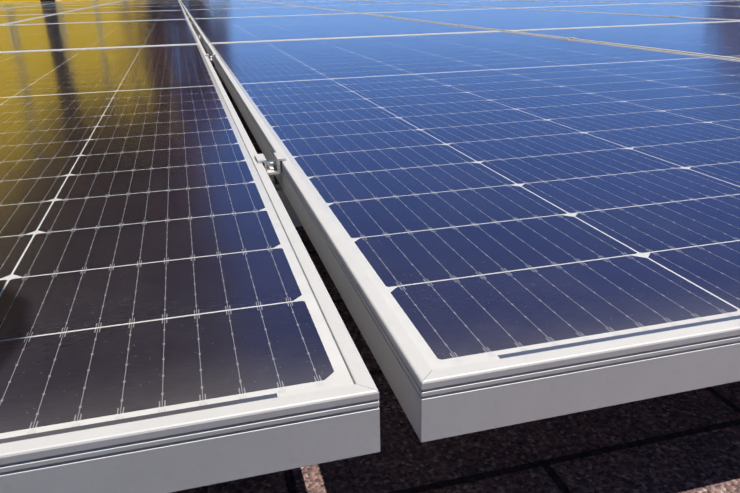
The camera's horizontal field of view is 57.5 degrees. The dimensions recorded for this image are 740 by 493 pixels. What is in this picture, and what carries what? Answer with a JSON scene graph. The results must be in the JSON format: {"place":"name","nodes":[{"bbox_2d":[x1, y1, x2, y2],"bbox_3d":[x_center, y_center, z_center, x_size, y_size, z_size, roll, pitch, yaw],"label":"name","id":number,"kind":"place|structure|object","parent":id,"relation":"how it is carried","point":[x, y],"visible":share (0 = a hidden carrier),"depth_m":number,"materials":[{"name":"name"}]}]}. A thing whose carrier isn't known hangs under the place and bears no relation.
{"place":"outdoors","nodes":[
{"label":"outdoors","id":0,"kind":"place"},
{"bbox_2d":[0,0,87,2],"bbox_3d":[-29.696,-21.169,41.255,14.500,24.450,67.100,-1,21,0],"label":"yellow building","id":1,"kind":"structure","parent":0,"point":[5,1],"depth_m":44.23,"materials":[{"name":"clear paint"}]},
{"label":"ground","id":2,"kind":"structure","parent":0,"visible":0},
{"bbox_2d":[171,20,739,492],"bbox_3d":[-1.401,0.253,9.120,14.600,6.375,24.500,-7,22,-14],"label":"shingle roof","id":3,"kind":"structure","parent":2,"relation":"on","point":[685,442],"depth_m":0.46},
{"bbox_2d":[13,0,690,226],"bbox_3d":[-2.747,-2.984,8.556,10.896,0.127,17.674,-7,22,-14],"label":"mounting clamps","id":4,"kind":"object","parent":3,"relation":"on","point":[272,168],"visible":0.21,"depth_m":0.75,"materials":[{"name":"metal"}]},
{"bbox_2d":[0,0,739,492],"bbox_3d":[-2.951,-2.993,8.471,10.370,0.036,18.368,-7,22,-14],"label":"solar array","id":5,"kind":"object","parent":4,"relation":"on","point":[510,212],"visible":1,"depth_m":0.54,"materials":[{"name":"glass"}]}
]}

